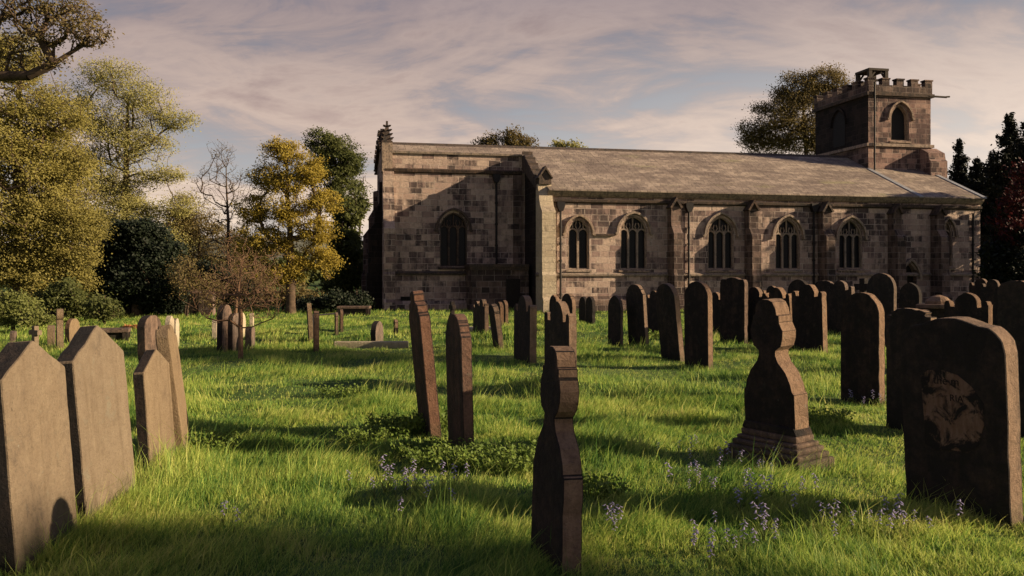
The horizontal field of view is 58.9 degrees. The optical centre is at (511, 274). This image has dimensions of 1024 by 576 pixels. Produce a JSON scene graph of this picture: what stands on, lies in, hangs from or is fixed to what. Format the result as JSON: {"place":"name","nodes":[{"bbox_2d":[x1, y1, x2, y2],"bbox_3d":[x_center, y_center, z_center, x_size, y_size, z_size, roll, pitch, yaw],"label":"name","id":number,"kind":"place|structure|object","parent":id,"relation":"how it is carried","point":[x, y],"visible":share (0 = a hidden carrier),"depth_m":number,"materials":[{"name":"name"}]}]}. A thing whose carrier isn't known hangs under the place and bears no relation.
{"place":"outdoors","nodes":[
{"label":"outdoors","id":0,"kind":"place"},
{"bbox_2d":[192,236,362,261],"bbox_3d":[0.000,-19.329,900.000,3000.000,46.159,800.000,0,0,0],"label":"hills","id":1,"kind":"structure","parent":0,"point":[301,243],"depth_m":762.18,"materials":[{"name":"green plant"}]},
{"bbox_2d":[0,279,1023,575],"bbox_3d":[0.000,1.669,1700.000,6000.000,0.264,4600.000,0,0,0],"label":"ground","id":2,"kind":"structure","parent":0,"point":[298,389],"depth_m":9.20,"materials":[{"name":"green plant"}]},
{"bbox_2d":[0,288,55,330],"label":"shrub","id":3,"kind":"object","parent":2,"relation":"on","point":[20,309],"visible":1,"depth_m":26.80,"materials":[{"name":"green plant"}]},
{"bbox_2d":[29,326,41,344],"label":"cross headstone","id":4,"kind":"object","parent":2,"relation":"on","point":[35,332],"visible":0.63,"depth_m":17.96,"materials":[{"name":"beige stone"}]},
{"bbox_2d":[0,341,77,575],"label":"headstone","id":5,"kind":"object","parent":2,"relation":"on","point":[37,485],"visible":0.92,"depth_m":5.49,"materials":[{"name":"beige stone"}]},
{"bbox_2d":[47,325,54,347],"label":"headstone","id":6,"kind":"object","parent":2,"relation":"on","point":[51,332],"visible":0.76,"depth_m":21.38,"materials":[{"name":"grey stone"}]},
{"bbox_2d":[0,27,118,309],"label":"broadleaf tree","id":7,"kind":"object","parent":2,"relation":"on","point":[46,209],"visible":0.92,"depth_m":35.31,"materials":[{"name":"green plant"}]},
{"bbox_2d":[56,309,63,349],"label":"disc headstone","id":8,"kind":"object","parent":2,"relation":"on","point":[59,329],"visible":0.8,"depth_m":20.70,"materials":[{"name":"grey stone"}]},
{"bbox_2d":[0,0,124,80],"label":"broadleaf tree","id":9,"kind":"object","parent":2,"relation":"on","point":[51,62],"visible":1,"depth_m":21.76,"materials":[{"name":"green plant"}]},
{"bbox_2d":[27,272,101,320],"bbox_3d":[-16.134,0.971,32.889,2.979,2.150,2.301,0,0,0],"label":"shrub","id":10,"kind":"object","parent":2,"relation":"on","point":[61,295],"visible":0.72,"depth_m":32.52,"materials":[{"name":"green plant"}]},
{"bbox_2d":[65,318,79,344],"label":"headstone","id":11,"kind":"object","parent":2,"relation":"on","point":[72,326],"visible":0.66,"depth_m":22.35,"materials":[{"name":"beige stone"}]},
{"bbox_2d":[57,325,134,524],"bbox_3d":[-2.982,1.198,6.548,0.130,1.663,0.880,-5,0,-2],"label":"headstone","id":12,"kind":"object","parent":2,"relation":"on","point":[90,359],"visible":0.56,"depth_m":6.42,"materials":[{"name":"beige stone"}]},
{"bbox_2d":[79,290,126,324],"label":"shrub","id":13,"kind":"object","parent":2,"relation":"on","point":[100,309],"visible":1,"depth_m":30.82,"materials":[{"name":"green plant"}]},
{"bbox_2d":[0,291,215,316],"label":"boundary wall","id":14,"kind":"structure","parent":2,"relation":"on","point":[128,310],"depth_m":38.82,"materials":[{"name":"stone"}]},
{"bbox_2d":[101,327,130,340],"bbox_3d":[-10.532,1.669,24.000,0.780,0.500,0.680,0,0,-17],"label":"chest tomb","id":15,"kind":"object","parent":2,"relation":"on","point":[122,333],"visible":0.35,"depth_m":23.78,"materials":[{"name":"black stone"}]},
{"bbox_2d":[33,183,205,275],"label":"broadleaf tree","id":16,"kind":"object","parent":2,"relation":"on","point":[113,216],"visible":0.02,"depth_m":61.63,"materials":[{"name":"green plant"}]},
{"bbox_2d":[44,54,207,254],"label":"broadleaf tree","id":17,"kind":"object","parent":2,"relation":"on","point":[125,203],"visible":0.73,"depth_m":55.67,"materials":[{"name":"green plant"}]},
{"bbox_2d":[86,212,193,316],"bbox_3d":[-15.670,-0.272,37.998,4.418,4.687,3.887,0,0,34],"label":"yew tree","id":18,"kind":"object","parent":2,"relation":"on","point":[142,250],"visible":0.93,"depth_m":37.35,"materials":[{"name":"green plant"}]},
{"bbox_2d":[137,315,160,362],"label":"headstone","id":19,"kind":"object","parent":2,"relation":"on","point":[147,326],"visible":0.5,"depth_m":14.22,"materials":[{"name":"brown stone"}]},
{"bbox_2d":[133,349,174,470],"bbox_3d":[-3.215,1.355,8.199,0.100,1.360,0.700,-4,0,-2],"label":"headstone","id":20,"kind":"object","parent":2,"relation":"on","point":[152,389],"visible":0.76,"depth_m":8.03,"materials":[{"name":"beige stone"}]},
{"bbox_2d":[1,246,336,286],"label":"woodland","id":21,"kind":"object","parent":2,"relation":"on","point":[315,276],"depth_m":137.09,"materials":[{"name":"green plant"}]},
{"bbox_2d":[155,324,190,451],"bbox_3d":[-3.238,1.266,8.737,0.120,1.577,0.500,-8,2,-12],"label":"headstone","id":22,"kind":"object","parent":2,"relation":"on","point":[166,342],"visible":0.59,"depth_m":8.53,"materials":[{"name":"beige stone"}]},
{"bbox_2d":[159,250,233,316],"bbox_3d":[-12.851,0.529,36.977,2.256,3.044,2.832,0,0,43],"label":"shrub","id":23,"kind":"object","parent":2,"relation":"on","point":[181,284],"visible":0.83,"depth_m":36.81,"materials":[{"name":"brown plant"}]},
{"bbox_2d":[185,426,246,455],"bbox_3d":[-3.004,1.650,8.880,0.666,0.297,0.690,0,0,-42],"label":"weed clump","id":24,"kind":"object","parent":2,"relation":"on","point":[227,436],"visible":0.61,"depth_m":8.90,"materials":[{"name":"green plant"}]},
{"bbox_2d":[160,190,271,277],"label":"broadleaf tree","id":25,"kind":"object","parent":2,"relation":"on","point":[198,229],"visible":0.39,"depth_m":57.52,"materials":[{"name":"green plant"}]},
{"bbox_2d":[177,258,264,309],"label":"shrub","id":26,"kind":"object","parent":2,"relation":"on","point":[209,266],"visible":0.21,"depth_m":41.49,"materials":[{"name":"brown plant"}]},
{"bbox_2d":[185,139,257,286],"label":"bare tree","id":27,"kind":"object","parent":2,"relation":"on","point":[227,212],"visible":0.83,"depth_m":49.98,"materials":[{"name":"brown plant"}]},
{"bbox_2d":[217,305,231,351],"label":"headstone","id":28,"kind":"object","parent":2,"relation":"on","point":[222,329],"visible":0.62,"depth_m":20.24,"materials":[{"name":"brown stone"}]},
{"bbox_2d":[228,313,238,350],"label":"headstone","id":29,"kind":"object","parent":2,"relation":"on","point":[232,337],"visible":0.52,"depth_m":20.55,"materials":[{"name":"brown stone"}]},
{"bbox_2d":[178,249,292,359],"bbox_3d":[-5.487,0.744,18.291,2.310,2.547,1.503,0,0,0],"label":"bare sapling","id":30,"kind":"object","parent":2,"relation":"on","point":[241,307],"visible":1,"depth_m":18.17,"materials":[{"name":"brown plant"}]},
{"bbox_2d":[208,229,287,312],"bbox_3d":[-9.492,0.163,32.962,2.832,3.758,2.027,0,0,0],"label":"young tree","id":31,"kind":"object","parent":2,"relation":"on","point":[244,263],"visible":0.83,"depth_m":32.95,"materials":[{"name":"brown plant"}]},
{"bbox_2d":[245,326,254,348],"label":"headstone","id":32,"kind":"object","parent":2,"relation":"on","point":[250,336],"visible":0.62,"depth_m":21.30,"materials":[{"name":"grey stone"}]},
{"bbox_2d":[225,134,350,313],"bbox_3d":[-9.882,-2.072,40.036,5.525,8.200,2.957,0,0,0],"label":"broadleaf tree","id":33,"kind":"object","parent":2,"relation":"on","point":[283,213],"visible":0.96,"depth_m":39.78,"materials":[{"name":"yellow plant"}]},
{"bbox_2d":[249,280,327,310],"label":"shrub","id":34,"kind":"object","parent":2,"relation":"on","point":[301,291],"visible":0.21,"depth_m":42.86,"materials":[{"name":"green plant"}]},
{"bbox_2d":[307,303,312,340],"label":"headstone","id":35,"kind":"object","parent":2,"relation":"on","point":[309,321],"visible":0.81,"depth_m":23.07,"materials":[{"name":"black stone"}]},
{"bbox_2d":[313,311,318,351],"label":"headstone","id":36,"kind":"object","parent":2,"relation":"on","point":[315,330],"visible":0.84,"depth_m":20.57,"materials":[{"name":"black stone"}]},
{"bbox_2d":[285,286,375,311],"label":"hedge","id":37,"kind":"object","parent":2,"relation":"on","point":[333,300],"visible":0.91,"depth_m":41.54,"materials":[{"name":"green plant"}]},
{"bbox_2d":[300,125,372,260],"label":"broadleaf tree","id":38,"kind":"object","parent":2,"relation":"on","point":[345,172],"visible":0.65,"depth_m":61.32,"materials":[{"name":"green plant"}]},
{"bbox_2d":[314,382,369,398],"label":"weed clump","id":39,"kind":"object","parent":2,"relation":"on","point":[346,391],"visible":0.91,"depth_m":12.73,"materials":[{"name":"green plant"}]},
{"bbox_2d":[314,184,372,294],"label":"ivy covered tree","id":40,"kind":"object","parent":2,"relation":"on","point":[348,247],"visible":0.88,"depth_m":53.39,"materials":[{"name":"green plant"}]},
{"bbox_2d":[337,306,370,315],"bbox_3d":[-6.791,1.651,39.000,1.380,0.600,0.880,0,0,-3],"label":"chest tomb","id":41,"kind":"object","parent":2,"relation":"on","point":[353,310],"visible":0.59,"depth_m":38.63,"materials":[{"name":"black stone"}]},
{"bbox_2d":[331,422,408,443],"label":"weed clump","id":42,"kind":"object","parent":2,"relation":"on","point":[361,431],"visible":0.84,"depth_m":9.52,"materials":[{"name":"green plant"}]},
{"bbox_2d":[334,341,407,348],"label":"grave kerb","id":43,"kind":"structure","parent":2,"relation":"on","point":[376,344],"depth_m":21.49,"materials":[{"name":"stone"}]},
{"bbox_2d":[371,321,382,340],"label":"headstone","id":44,"kind":"object","parent":2,"relation":"on","point":[376,330],"visible":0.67,"depth_m":22.61,"materials":[{"name":"grey stone"}]},
{"bbox_2d":[361,412,423,434],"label":"weed clump","id":45,"kind":"object","parent":2,"relation":"on","point":[371,420],"visible":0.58,"depth_m":9.96,"materials":[{"name":"green plant"}]},
{"bbox_2d":[381,406,447,435],"bbox_3d":[-1.033,1.621,10.060,0.805,0.323,0.739,0,0,-44],"label":"weed clump","id":46,"kind":"object","parent":2,"relation":"on","point":[444,421],"visible":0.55,"depth_m":9.96,"materials":[{"name":"green plant"}]},
{"bbox_2d":[409,290,441,437],"bbox_3d":[-0.957,1.114,9.958,0.125,1.884,0.620,-6,2,-17],"label":"headstone","id":47,"kind":"object","parent":2,"relation":"on","point":[423,362],"visible":0.84,"depth_m":9.69,"materials":[{"name":"red stone"}]},
{"bbox_2d":[381,431,470,458],"bbox_3d":[-0.821,1.632,8.564,0.808,0.228,0.687,0,0,-30],"label":"weed clump","id":48,"kind":"object","parent":2,"relation":"on","point":[407,444],"visible":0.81,"depth_m":8.60,"materials":[{"name":"green plant"}]},
{"bbox_2d":[400,440,506,472],"bbox_3d":[-0.523,1.642,8.143,0.995,0.232,0.769,0,0,0],"label":"weed clump","id":49,"kind":"object","parent":2,"relation":"on","point":[414,455],"visible":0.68,"depth_m":8.04,"materials":[{"name":"green plant"}]},
{"bbox_2d":[445,314,473,449],"bbox_3d":[-0.516,1.179,8.918,0.110,1.591,0.620,-2,0,-18],"label":"headstone","id":50,"kind":"object","parent":2,"relation":"on","point":[460,417],"visible":0.86,"depth_m":8.71,"materials":[{"name":"red stone"}]},
{"bbox_2d":[478,299,488,334],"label":"headstone","id":51,"kind":"object","parent":2,"relation":"on","point":[483,312],"visible":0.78,"depth_m":24.36,"materials":[{"name":"black stone"}]},
{"bbox_2d":[432,436,536,474],"bbox_3d":[-0.209,1.610,8.094,1.003,0.276,0.799,0,0,0],"label":"weed clump","id":52,"kind":"object","parent":2,"relation":"on","point":[479,447],"visible":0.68,"depth_m":8.02,"materials":[{"name":"green plant"}]},
{"bbox_2d":[489,304,504,349],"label":"headstone","id":53,"kind":"object","parent":2,"relation":"on","point":[495,324],"visible":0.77,"depth_m":21.11,"materials":[{"name":"black stone"}]},
{"bbox_2d":[470,123,540,146],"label":"broadleaf tree","id":54,"kind":"object","parent":2,"relation":"on","point":[511,139],"visible":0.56,"depth_m":94.14,"materials":[{"name":"green plant"}]},
{"bbox_2d":[477,445,534,476],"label":"weed clump","id":55,"kind":"object","parent":2,"relation":"on","point":[522,463],"visible":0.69,"depth_m":7.78,"materials":[{"name":"green plant"}]},
{"bbox_2d":[514,295,536,363],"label":"headstone","id":56,"kind":"object","parent":2,"relation":"on","point":[525,327],"visible":0.88,"depth_m":17.75,"materials":[{"name":"black stone"}]},
{"bbox_2d":[531,346,582,575],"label":"finial headstone","id":57,"kind":"object","parent":2,"relation":"on","point":[557,496],"visible":0.98,"depth_m":5.33,"materials":[{"name":"black stone"}]},
{"bbox_2d":[544,301,576,367],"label":"headstone","id":58,"kind":"object","parent":2,"relation":"on","point":[560,324],"visible":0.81,"depth_m":13.35,"materials":[{"name":"black stone"}]},
{"bbox_2d":[547,137,587,147],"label":"broadleaf tree","id":59,"kind":"object","parent":2,"relation":"on","point":[561,144],"visible":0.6,"depth_m":94.73,"materials":[{"name":"green plant"}]},
{"bbox_2d":[562,293,575,313],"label":"headstone","id":60,"kind":"object","parent":2,"relation":"on","point":[569,299],"visible":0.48,"depth_m":27.76,"materials":[{"name":"black stone"}]},
{"bbox_2d":[579,297,586,322],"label":"headstone","id":61,"kind":"object","parent":2,"relation":"on","point":[582,302],"visible":0.56,"depth_m":32.94,"materials":[{"name":"black stone"}]},
{"bbox_2d":[585,296,594,323],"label":"headstone","id":62,"kind":"object","parent":2,"relation":"on","point":[590,310],"visible":0.76,"depth_m":31.87,"materials":[{"name":"black stone"}]},
{"bbox_2d":[582,464,630,501],"bbox_3d":[0.622,1.630,7.013,0.594,0.263,0.497,0,0,32],"label":"weed clump","id":63,"kind":"object","parent":2,"relation":"on","point":[599,484],"visible":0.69,"depth_m":6.98,"materials":[{"name":"green plant"}]},
{"bbox_2d":[608,295,622,347],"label":"headstone","id":64,"kind":"object","parent":2,"relation":"on","point":[615,320],"visible":0.83,"depth_m":21.53,"materials":[{"name":"black stone"}]},
{"bbox_2d":[626,284,648,347],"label":"headstone","id":65,"kind":"object","parent":2,"relation":"on","point":[637,318],"visible":0.83,"depth_m":21.48,"materials":[{"name":"black stone"}]},
{"bbox_2d":[646,291,658,335],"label":"headstone","id":66,"kind":"object","parent":2,"relation":"on","point":[652,313],"visible":0.35,"depth_m":26.00,"materials":[{"name":"black stone"}]},
{"bbox_2d":[656,283,684,361],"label":"headstone","id":67,"kind":"object","parent":2,"relation":"on","point":[669,322],"visible":0.77,"depth_m":18.62,"materials":[{"name":"black stone"}]},
{"bbox_2d":[362,68,986,311],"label":"church","id":68,"kind":"structure","parent":2,"relation":"on","point":[868,189],"depth_m":45.74,"materials":[{"name":"stone"}]},
{"bbox_2d":[434,208,472,268],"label":"window","id":69,"kind":"structure","parent":68,"relation":"in","point":[453,228],"depth_m":45.73,"materials":[{"name":"stone"}]},
{"bbox_2d":[562,214,595,271],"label":"window","id":70,"kind":"structure","parent":68,"relation":"in","point":[578,231],"depth_m":43.56,"materials":[{"name":"stone"}]},
{"bbox_2d":[615,211,652,271],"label":"window","id":71,"kind":"structure","parent":68,"relation":"in","point":[633,234],"depth_m":44.13,"materials":[{"name":"stone"}]},
{"bbox_2d":[703,212,740,271],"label":"window","id":72,"kind":"structure","parent":68,"relation":"in","point":[720,232],"depth_m":45.07,"materials":[{"name":"stone"}]},
{"bbox_2d":[770,214,806,271],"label":"window","id":73,"kind":"structure","parent":68,"relation":"in","point":[787,233],"depth_m":45.83,"materials":[{"name":"stone"}]},
{"bbox_2d":[835,215,868,270],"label":"window","id":74,"kind":"structure","parent":68,"relation":"in","point":[850,237],"depth_m":46.55,"materials":[{"name":"stone"}]},
{"bbox_2d":[906,258,922,282],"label":"door","id":75,"kind":"structure","parent":68,"relation":"in","point":[909,278],"depth_m":47.06,"materials":[{"name":"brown wood"}]},
{"bbox_2d":[945,216,958,268],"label":"window","id":76,"kind":"structure","parent":68,"relation":"in","point":[947,227],"depth_m":47.68,"materials":[{"name":"stone"}]},
{"bbox_2d":[684,281,712,369],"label":"headstone","id":77,"kind":"object","parent":2,"relation":"on","point":[698,320],"visible":0.86,"depth_m":16.89,"materials":[{"name":"black stone"}]},
{"bbox_2d":[712,292,719,332],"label":"headstone","id":78,"kind":"object","parent":2,"relation":"on","point":[716,310],"visible":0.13,"depth_m":26.90,"materials":[{"name":"black stone"}]},
{"bbox_2d":[720,277,747,343],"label":"headstone","id":79,"kind":"object","parent":2,"relation":"on","point":[733,307],"visible":0.87,"depth_m":22.87,"materials":[{"name":"black stone"}]},
{"bbox_2d":[748,287,763,341],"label":"headstone","id":80,"kind":"object","parent":2,"relation":"on","point":[755,294],"visible":0.3,"depth_m":22.98,"materials":[{"name":"black stone"}]},
{"bbox_2d":[762,287,792,350],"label":"headstone","id":81,"kind":"object","parent":2,"relation":"on","point":[777,292],"visible":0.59,"depth_m":20.76,"materials":[{"name":"black stone"}]},
{"bbox_2d":[724,298,834,474],"bbox_3d":[2.420,1.151,8.334,0.480,1.861,0.900,-4,2,-32],"label":"finial monument","id":82,"kind":"object","parent":2,"relation":"on","point":[776,402],"visible":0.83,"depth_m":8.20,"materials":[{"name":"black stone"}]},
{"bbox_2d":[731,60,854,154],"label":"broadleaf tree","id":83,"kind":"object","parent":2,"relation":"on","point":[791,101],"visible":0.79,"depth_m":87.07,"materials":[{"name":"green plant"}]},
{"bbox_2d":[787,279,807,293],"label":"headstone","id":84,"kind":"object","parent":2,"relation":"on","point":[795,285],"visible":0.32,"depth_m":25.00,"materials":[{"name":"black stone"}]},
{"bbox_2d":[791,284,827,353],"bbox_3d":[6.542,1.127,19.941,0.140,1.831,0.860,-2,1,-30],"label":"headstone","id":85,"kind":"object","parent":2,"relation":"on","point":[809,312],"visible":0.84,"depth_m":19.83,"materials":[{"name":"black stone"}]},
{"bbox_2d":[814,280,833,302],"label":"headstone","id":86,"kind":"object","parent":2,"relation":"on","point":[822,285],"visible":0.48,"depth_m":26.93,"materials":[{"name":"black stone"}]},
{"bbox_2d":[808,401,856,425],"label":"weed clump","id":87,"kind":"object","parent":2,"relation":"on","point":[842,414],"visible":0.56,"depth_m":10.34,"materials":[{"name":"green plant"}]},
{"bbox_2d":[827,280,854,333],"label":"headstone","id":88,"kind":"object","parent":2,"relation":"on","point":[840,293],"visible":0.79,"depth_m":26.54,"materials":[{"name":"black stone"}]},
{"bbox_2d":[841,292,884,404],"bbox_3d":[4.827,1.157,12.491,0.130,1.826,0.640,0,0,-30],"label":"headstone","id":89,"kind":"object","parent":2,"relation":"on","point":[862,344],"visible":0.78,"depth_m":12.41,"materials":[{"name":"black stone"}]},
{"bbox_2d":[867,273,896,346],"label":"headstone","id":90,"kind":"object","parent":2,"relation":"on","point":[882,287],"visible":0.42,"depth_m":20.84,"materials":[{"name":"black stone"}]},
{"bbox_2d":[899,283,921,308],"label":"headstone","id":91,"kind":"object","parent":2,"relation":"on","point":[910,295],"visible":0.58,"depth_m":31.94,"materials":[{"name":"black stone"}]},
{"bbox_2d":[886,308,936,430],"bbox_3d":[4.488,1.221,10.200,0.120,1.690,0.560,0,0,-32],"label":"headstone","id":92,"kind":"object","parent":2,"relation":"on","point":[900,322],"visible":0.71,"depth_m":10.29,"materials":[{"name":"black stone"}]},
{"bbox_2d":[916,295,954,318],"bbox_3d":[10.340,1.227,22.000,0.930,1.470,0.930,0,0,29],"label":"chest tomb","id":93,"kind":"object","parent":2,"relation":"on","point":[934,304],"visible":0.31,"depth_m":21.72,"materials":[{"name":"black stone"}]},
{"bbox_2d":[947,138,970,186],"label":"conifer tree","id":94,"kind":"object","parent":2,"relation":"on","point":[958,173],"visible":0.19,"depth_m":65.77,"materials":[{"name":"green plant"}]},
{"bbox_2d":[900,316,1023,528],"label":"headstone","id":95,"kind":"object","parent":2,"relation":"on","point":[961,407],"visible":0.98,"depth_m":6.40,"materials":[{"name":"black stone"}]},
{"bbox_2d":[944,293,992,324],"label":"headstone","id":96,"kind":"object","parent":2,"relation":"on","point":[967,304],"visible":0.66,"depth_m":15.91,"materials":[{"name":"black stone"}]},
{"bbox_2d":[962,156,984,230],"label":"conifer tree","id":97,"kind":"object","parent":2,"relation":"on","point":[975,179],"visible":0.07,"depth_m":61.83,"materials":[{"name":"green plant"}]},
{"bbox_2d":[969,279,987,297],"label":"headstone","id":98,"kind":"object","parent":2,"relation":"on","point":[974,288],"visible":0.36,"depth_m":31.07,"materials":[{"name":"black stone"}]},
{"bbox_2d":[980,279,999,325],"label":"headstone","id":99,"kind":"object","parent":2,"relation":"on","point":[988,290],"visible":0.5,"depth_m":29.95,"materials":[{"name":"black stone"}]},
{"bbox_2d":[977,152,1003,277],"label":"conifer tree","id":100,"kind":"object","parent":2,"relation":"on","point":[981,187],"visible":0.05,"depth_m":60.05,"materials":[{"name":"green plant"}]},
{"bbox_2d":[966,216,1023,291],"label":"shrub","id":101,"kind":"object","parent":2,"relation":"on","point":[1004,264],"visible":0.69,"depth_m":39.77,"materials":[{"name":"green plant"}]},
{"bbox_2d":[977,112,1023,278],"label":"conifer tree","id":102,"kind":"object","parent":2,"relation":"on","point":[1006,139],"visible":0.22,"depth_m":57.97,"materials":[{"name":"green plant"}]},
{"bbox_2d":[980,121,1023,275],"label":"conifer tree","id":103,"kind":"object","parent":2,"relation":"on","point":[1017,153],"visible":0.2,"depth_m":55.28,"materials":[{"name":"brown plant"}]},
{"bbox_2d":[983,157,1023,250],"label":"red leaf tree","id":104,"kind":"object","parent":2,"relation":"on","point":[1009,201],"visible":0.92,"depth_m":39.88,"materials":[{"name":"brown plant"}]},
{"bbox_2d":[997,281,1023,344],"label":"headstone","id":105,"kind":"object","parent":2,"relation":"on","point":[1010,312],"visible":0.59,"depth_m":14.48,"materials":[{"name":"black stone"}]},
{"bbox_2d":[1016,342,1023,436],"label":"headstone","id":106,"kind":"object","parent":2,"relation":"on","point":[1020,348],"visible":0.42,"depth_m":9.82,"materials":[{"name":"black stone"}]},
{"bbox_2d":[0,0,1023,243],"label":"sky","id":107,"kind":"structure","parent":0,"point":[674,75],"materials":[{"name":"grey"}]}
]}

